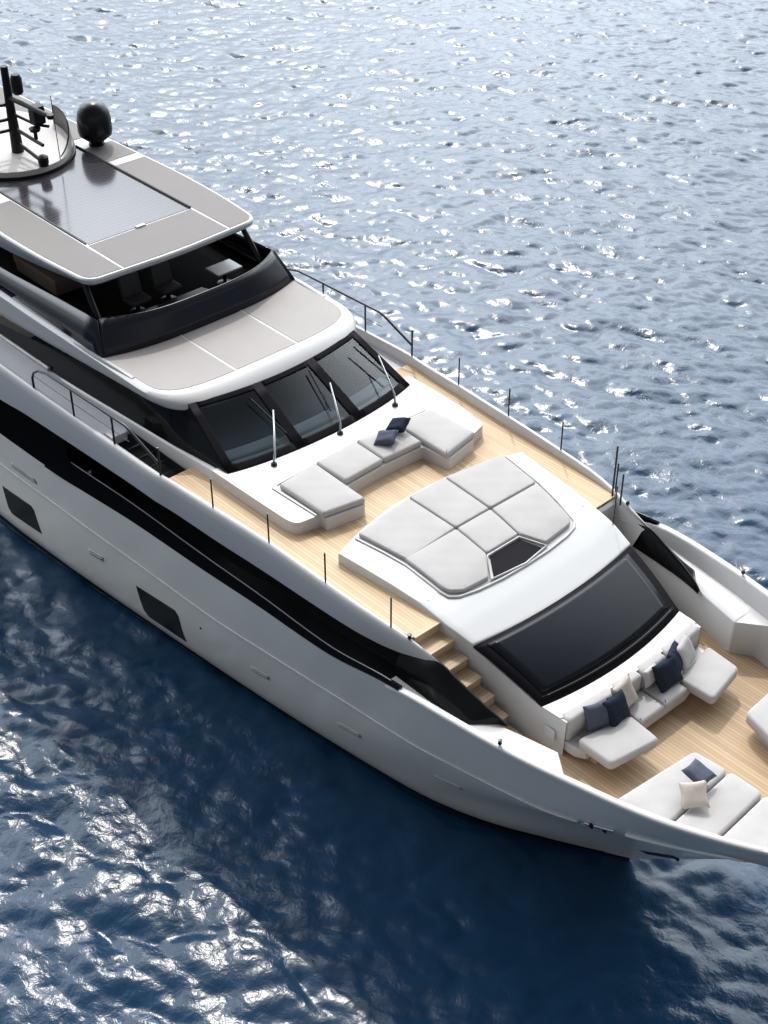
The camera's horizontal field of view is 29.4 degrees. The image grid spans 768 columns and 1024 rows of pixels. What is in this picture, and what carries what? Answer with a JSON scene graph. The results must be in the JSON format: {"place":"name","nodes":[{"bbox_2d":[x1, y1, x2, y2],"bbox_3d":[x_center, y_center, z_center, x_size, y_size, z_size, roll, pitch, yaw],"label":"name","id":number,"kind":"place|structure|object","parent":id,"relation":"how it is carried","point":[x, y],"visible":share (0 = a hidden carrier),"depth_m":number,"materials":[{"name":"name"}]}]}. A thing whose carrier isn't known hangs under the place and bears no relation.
{"place":"outdoors","nodes":[
{"label":"outdoors","id":0,"kind":"place"},
{"bbox_2d":[0,0,767,1023],"bbox_3d":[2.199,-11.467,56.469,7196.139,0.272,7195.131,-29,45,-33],"label":"water","id":1,"kind":"structure","parent":0,"point":[552,214],"depth_m":44.31,"materials":[{"name":"blue liquid"}]},
{"bbox_2d":[0,65,767,862],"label":"motor yacht","id":2,"kind":"object","parent":1,"relation":"on","point":[214,403],"visible":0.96,"depth_m":32.53,"materials":[{"name":"white paint"}]},
{"bbox_2d":[280,464,364,516],"bbox_3d":[-1.335,-0.439,31.231,1.088,0.174,1.724,-29,45,-33],"label":"seat cushion","id":3,"kind":"object","parent":2,"relation":"on","point":[318,490],"visible":1,"depth_m":31.10,"materials":[{"name":"grey fabric"}]},
{"bbox_2d":[316,442,381,483],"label":"seat cushion","id":4,"kind":"object","parent":2,"relation":"on","point":[352,461],"visible":1,"depth_m":31.98,"materials":[{"name":"grey fabric"}]},
{"bbox_2d":[357,427,420,462],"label":"seat cushion","id":5,"kind":"object","parent":2,"relation":"on","point":[405,442],"visible":0.76,"depth_m":32.52,"materials":[{"name":"grey fabric"}]},
{"bbox_2d":[373,430,398,445],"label":"pillow","id":6,"kind":"object","parent":5,"relation":"on","point":[385,437],"visible":1,"depth_m":32.46,"materials":[{"name":"fabric"}]},
{"bbox_2d":[386,417,410,432],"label":"pillow","id":7,"kind":"object","parent":5,"relation":"on","point":[400,424],"visible":0.94,"depth_m":32.79,"materials":[{"name":"blue fabric"}]},
{"bbox_2d":[359,498,453,559],"bbox_3d":[0.428,0.380,30.311,1.626,0.132,1.508,-29,45,-33],"label":"sunpad cushion","id":8,"kind":"object","parent":2,"relation":"on","point":[406,528],"visible":1,"depth_m":30.24,"materials":[{"name":"grey fabric"}]},
{"bbox_2d":[405,409,474,457],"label":"seat cushion","id":9,"kind":"object","parent":2,"relation":"on","point":[441,434],"visible":0.88,"depth_m":32.93,"materials":[{"name":"grey fabric"}]},
{"bbox_2d":[406,530,487,592],"bbox_3d":[1.436,1.039,29.550,1.479,0.222,1.466,-29,45,-33],"label":"sunpad cushion","id":10,"kind":"object","parent":2,"relation":"on","point":[454,561],"visible":1,"depth_m":29.44,"materials":[{"name":"grey fabric"}]},
{"bbox_2d":[409,478,487,528],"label":"sunpad cushion","id":11,"kind":"object","parent":2,"relation":"on","point":[450,503],"visible":1,"depth_m":30.99,"materials":[{"name":"grey fabric"}]},
{"bbox_2d":[458,510,516,553],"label":"sunpad cushion","id":12,"kind":"object","parent":2,"relation":"on","point":[488,532],"visible":1,"depth_m":30.25,"materials":[{"name":"grey fabric"}]},
{"bbox_2d":[446,455,534,508],"bbox_3d":[2.358,-0.709,31.765,1.579,0.132,1.440,-29,45,-33],"label":"sunpad cushion","id":13,"kind":"object","parent":2,"relation":"on","point":[493,482],"visible":1,"depth_m":31.63,"materials":[{"name":"grey fabric"}]},
{"bbox_2d":[493,484,569,543],"bbox_3d":[3.211,0.074,30.841,1.521,0.222,1.454,-29,45,-33],"label":"sunpad cushion","id":14,"kind":"object","parent":2,"relation":"on","point":[536,512],"visible":1,"depth_m":30.73,"materials":[{"name":"grey fabric"}]},
{"bbox_2d":[562,688,611,739],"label":"backrest cushion","id":15,"kind":"object","parent":2,"relation":"on","point":[574,718],"visible":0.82,"depth_m":27.67,"materials":[{"name":"grey fabric"}]},
{"bbox_2d":[579,717,656,768],"bbox_3d":[4.407,4.332,27.530,1.303,0.243,0.836,-21,42,-26],"label":"seat cushion","id":16,"kind":"object","parent":2,"relation":"on","point":[625,740],"visible":1,"depth_m":27.39,"materials":[{"name":"grey fabric"}]},
{"bbox_2d":[583,698,608,731],"bbox_3d":[4.034,3.846,27.677,0.540,0.540,0.215,-16,16,-17],"label":"pillow","id":17,"kind":"object","parent":16,"relation":"on","point":[596,715],"visible":1,"depth_m":27.58,"materials":[{"name":"fabric"}]},
{"bbox_2d":[602,689,630,726],"bbox_3d":[4.426,3.738,27.802,0.580,0.600,0.238,-32,17,-33],"label":"pillow","id":18,"kind":"object","parent":16,"relation":"on","point":[617,707],"visible":1,"depth_m":27.69,"materials":[{"name":"blue fabric"}]},
{"bbox_2d":[611,670,640,692],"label":"backrest cushion","id":19,"kind":"object","parent":2,"relation":"on","point":[635,677],"visible":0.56,"depth_m":28.38,"materials":[{"name":"grey fabric"}]},
{"bbox_2d":[627,690,663,725],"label":"seat cushion","id":20,"kind":"object","parent":2,"relation":"on","point":[644,708],"visible":0.7,"depth_m":28.20,"materials":[{"name":"grey fabric"}]},
{"bbox_2d":[610,673,638,706],"bbox_3d":[4.600,3.500,28.052,0.600,0.600,0.180,-36,24,-33],"label":"pillow","id":21,"kind":"object","parent":20,"relation":"on","point":[625,685],"visible":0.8,"depth_m":28.00,"materials":[{"name":"beige fabric"}]},
{"bbox_2d":[637,652,664,690],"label":"backrest cushion","id":22,"kind":"object","parent":2,"relation":"on","point":[648,662],"visible":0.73,"depth_m":28.69,"materials":[{"name":"grey fabric"}]},
{"bbox_2d":[642,681,686,708],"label":"seat cushion","id":23,"kind":"object","parent":2,"relation":"on","point":[672,695],"visible":0.73,"depth_m":28.55,"materials":[{"name":"grey fabric"}]},
{"bbox_2d":[643,662,655,688],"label":"pillow","id":24,"kind":"object","parent":23,"relation":"on","point":[648,677],"visible":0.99,"depth_m":28.46,"materials":[{"name":"grey fabric"}]},
{"bbox_2d":[651,651,682,692],"bbox_3d":[5.541,3.151,28.617,0.660,0.620,0.249,-30,14,-30],"label":"pillow","id":25,"kind":"object","parent":23,"relation":"on","point":[667,674],"visible":1,"depth_m":28.49,"materials":[{"name":"blue fabric"}]},
{"bbox_2d":[619,753,725,821],"bbox_3d":[5.277,5.060,26.672,2.085,0.263,1.002,-29,45,-33],"label":"sunbed cushion","id":26,"kind":"object","parent":2,"relation":"on","point":[659,794],"visible":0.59,"depth_m":26.50,"materials":[{"name":"grey fabric"}]},
{"bbox_2d":[678,780,709,809],"bbox_3d":[5.542,5.057,26.153,0.500,0.213,0.500,-7,71,10],"label":"pillow","id":27,"kind":"object","parent":26,"relation":"on","point":[693,794],"visible":1,"depth_m":26.07,"materials":[{"name":"beige fabric"}]},
{"bbox_2d":[681,758,716,783],"bbox_3d":[5.705,4.730,26.496,0.500,0.190,0.500,37,42,26],"label":"pillow","id":28,"kind":"object","parent":26,"relation":"on","point":[695,770],"visible":0.97,"depth_m":26.42,"materials":[{"name":"fabric"}]},
{"bbox_2d":[661,623,699,657],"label":"backrest cushion","id":29,"kind":"object","parent":2,"relation":"on","point":[692,630],"visible":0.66,"depth_m":29.40,"materials":[{"name":"grey fabric"}]},
{"bbox_2d":[680,648,737,703],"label":"seat cushion","id":30,"kind":"object","parent":2,"relation":"on","point":[709,675],"visible":1,"depth_m":28.83,"materials":[{"name":"grey fabric"}]},
{"bbox_2d":[666,640,682,671],"bbox_3d":[5.764,2.903,28.872,0.216,0.560,0.580,-10,26,33],"label":"pillow","id":31,"kind":"object","parent":30,"relation":"on","point":[674,645],"visible":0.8,"depth_m":28.77,"materials":[{"name":"blue fabric"}]},
{"bbox_2d":[677,633,695,672],"bbox_3d":[5.984,2.799,29.046,0.183,0.580,0.580,-3,31,42],"label":"pillow","id":32,"kind":"object","parent":30,"relation":"on","point":[686,650],"visible":1,"depth_m":28.95,"materials":[{"name":"grey fabric"}]},
{"bbox_2d":[676,774,760,835],"bbox_3d":[5.933,5.408,26.207,1.960,0.263,0.818,-29,45,-33],"label":"sunbed cushion","id":33,"kind":"object","parent":2,"relation":"on","point":[733,799],"visible":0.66,"depth_m":26.18,"materials":[{"name":"grey fabric"}]},
{"bbox_2d":[717,797,767,866],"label":"sunbed cushion","id":34,"kind":"object","parent":2,"relation":"on","point":[750,826],"visible":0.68,"depth_m":25.75,"materials":[{"name":"grey fabric"}]},
{"bbox_2d":[746,694,767,743],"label":"sunbed cushion","id":35,"kind":"object","parent":2,"relation":"on","point":[757,718],"visible":1,"depth_m":28.02,"materials":[{"name":"grey fabric"}]}
]}

